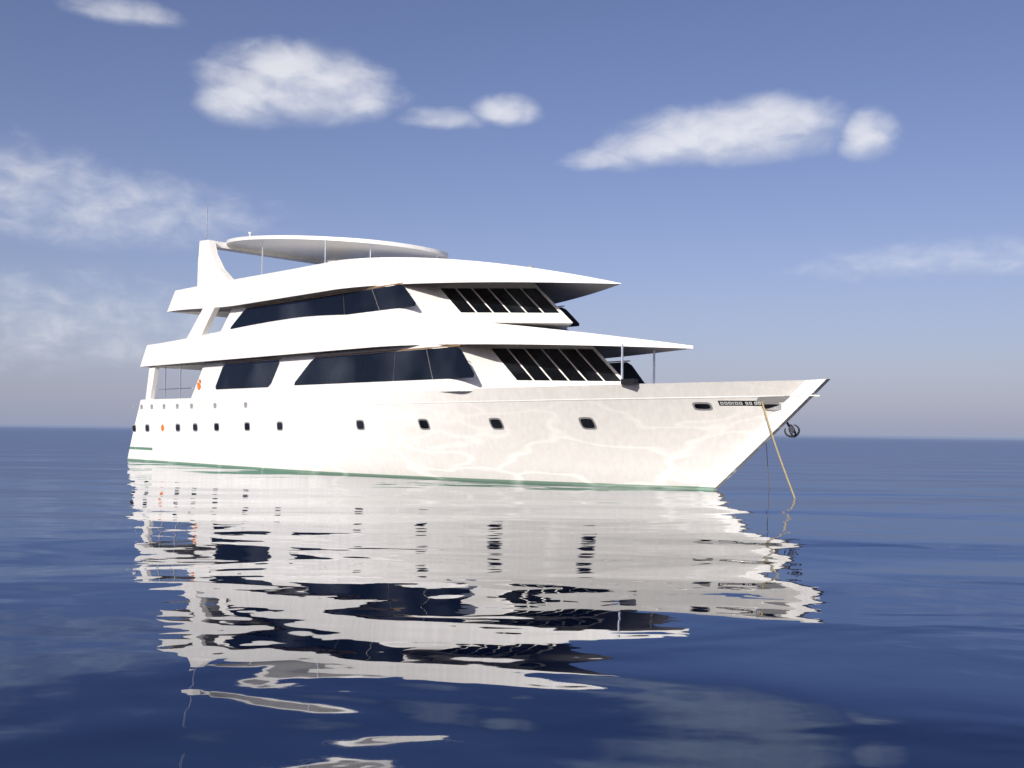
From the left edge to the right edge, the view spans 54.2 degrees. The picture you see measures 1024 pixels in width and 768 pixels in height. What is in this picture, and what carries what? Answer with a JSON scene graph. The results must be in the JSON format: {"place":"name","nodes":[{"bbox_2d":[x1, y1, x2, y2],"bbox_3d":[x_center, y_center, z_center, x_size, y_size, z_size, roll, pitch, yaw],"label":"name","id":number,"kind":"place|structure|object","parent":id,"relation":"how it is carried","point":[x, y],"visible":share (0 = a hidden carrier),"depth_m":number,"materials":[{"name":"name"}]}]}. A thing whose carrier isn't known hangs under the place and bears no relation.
{"place":"outdoors","nodes":[
{"label":"outdoors","id":0,"kind":"place"},
{"bbox_2d":[221,282,578,330],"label":"house","id":1,"kind":"structure","parent":0,"point":[386,298],"depth_m":32.70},
{"bbox_2d":[167,257,620,317],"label":"deck","id":2,"kind":"structure","parent":1,"relation":"on","point":[555,287],"depth_m":33.52,"materials":[{"name":"white paint"}]},
{"bbox_2d":[197,240,331,285],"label":"arch","id":3,"kind":"structure","parent":2,"relation":"on","point":[211,269],"depth_m":42.49,"materials":[{"name":"white paint"}]},
{"bbox_2d":[226,235,447,260],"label":"canopy roof","id":4,"kind":"structure","parent":3,"relation":"on","point":[337,248],"depth_m":39.62,"materials":[{"name":"white paint"}]},
{"bbox_2d":[206,203,437,274],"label":"poles","id":5,"kind":"object","parent":2,"relation":"on","point":[262,245],"visible":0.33,"depth_m":39.57,"materials":[{"name":"silver metal"}]},
{"bbox_2d":[245,282,563,307],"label":"house trim","id":6,"kind":"structure","parent":1,"relation":"attached to","point":[335,293],"depth_m":35.00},
{"bbox_2d":[191,341,644,397],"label":"house","id":7,"kind":"structure","parent":0,"point":[448,363],"depth_m":31.24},
{"bbox_2d":[140,315,692,369],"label":"deck","id":8,"kind":"structure","parent":7,"relation":"on","point":[310,334],"depth_m":32.94,"materials":[{"name":"white paint"}]},
{"bbox_2d":[146,303,218,399],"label":"support pillars","id":9,"kind":"structure","parent":8,"relation":"on","point":[205,320],"depth_m":40.83,"materials":[{"name":"white paint"}]},
{"bbox_2d":[223,345,629,363],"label":"house trim","id":10,"kind":"structure","parent":7,"relation":"attached to","point":[378,351],"depth_m":33.30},
{"bbox_2d":[0,424,1023,767],"bbox_3d":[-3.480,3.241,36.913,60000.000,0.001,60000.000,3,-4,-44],"label":"sea","id":11,"kind":"structure","parent":0,"point":[856,602],"depth_m":8.48,"materials":[{"name":"blue liquid"}]},
{"bbox_2d":[128,379,829,489],"bbox_3d":[-3.325,2.102,36.823,8.440,3.670,32.400,3,-4,-44],"label":"hull","id":12,"kind":"object","parent":11,"relation":"on","point":[670,443],"visible":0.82,"depth_m":29.71,"materials":[{"name":"paint"}]},
{"bbox_2d":[155,344,654,398],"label":"poles","id":13,"kind":"object","parent":12,"relation":"on","point":[180,388],"visible":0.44,"depth_m":30.98,"materials":[{"name":"silver metal"}]},
{"bbox_2d":[132,402,781,431],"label":"porthole frames","id":14,"kind":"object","parent":12,"relation":"attached to","point":[776,408],"visible":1,"depth_m":30.69,"materials":[{"name":"metal"}]},
{"bbox_2d":[132,404,779,430],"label":"portholes","id":15,"kind":"object","parent":14,"relation":"in","point":[585,423],"visible":1,"depth_m":29.45,"materials":[{"name":"black glass"}]},
{"bbox_2d":[153,395,819,407],"bbox_3d":[-2.819,0.766,36.385,8.405,0.243,30.400,3,-4,-44],"label":"rub rail","id":16,"kind":"object","parent":12,"relation":"on","point":[507,401],"visible":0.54,"depth_m":28.63,"materials":[{"name":"white paint"}]},
{"bbox_2d":[621,379,637,383],"bbox_3d":[3.158,-0.065,26.868,0.180,0.140,0.450,3,-4,-44],"label":"bollard","id":17,"kind":"object","parent":12,"relation":"on","point":[629,381],"visible":1,"depth_m":26.75,"materials":[{"name":"grey metal"}]},
{"bbox_2d":[718,401,761,405],"bbox_3d":[6.022,0.507,26.379,0.084,0.130,1.176,11,-10,-75],"label":"name plate","id":18,"kind":"object","parent":12,"relation":"on","point":[743,403],"visible":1,"depth_m":26.39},
{"bbox_2d":[720,402,760,404],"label":"name letters","id":19,"kind":"object","parent":18,"relation":"on","point":[741,404],"visible":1,"depth_m":26.37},
{"bbox_2d":[756,396,789,402],"bbox_3d":[6.805,0.408,26.110,0.919,0.205,0.111,0,-3,16],"label":"hull recess","id":20,"kind":"object","parent":12,"relation":"on","point":[769,399],"visible":1,"depth_m":26.11,"materials":[{"name":"grey"}]},
{"bbox_2d":[761,402,794,497],"bbox_3d":[6.866,1.766,26.539,0.626,2.553,4.138,1,-3,5],"label":"mooring line","id":21,"kind":"object","parent":12,"relation":"attached to","point":[776,450],"visible":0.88,"depth_m":25.62,"materials":[{"name":"beige fabric"}]},
{"bbox_2d":[784,422,799,437],"bbox_3d":[7.474,0.791,26.348,0.316,1.242,0.980,3,-4,-44],"label":"anchor","id":22,"kind":"object","parent":12,"relation":"attached to","point":[792,431],"visible":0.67,"depth_m":26.37,"materials":[{"name":"grey metal"}]},
{"bbox_2d":[0,0,1023,437],"label":"sky","id":23,"kind":"structure","parent":0,"point":[773,190],"materials":[{"name":"blue"}]}
]}

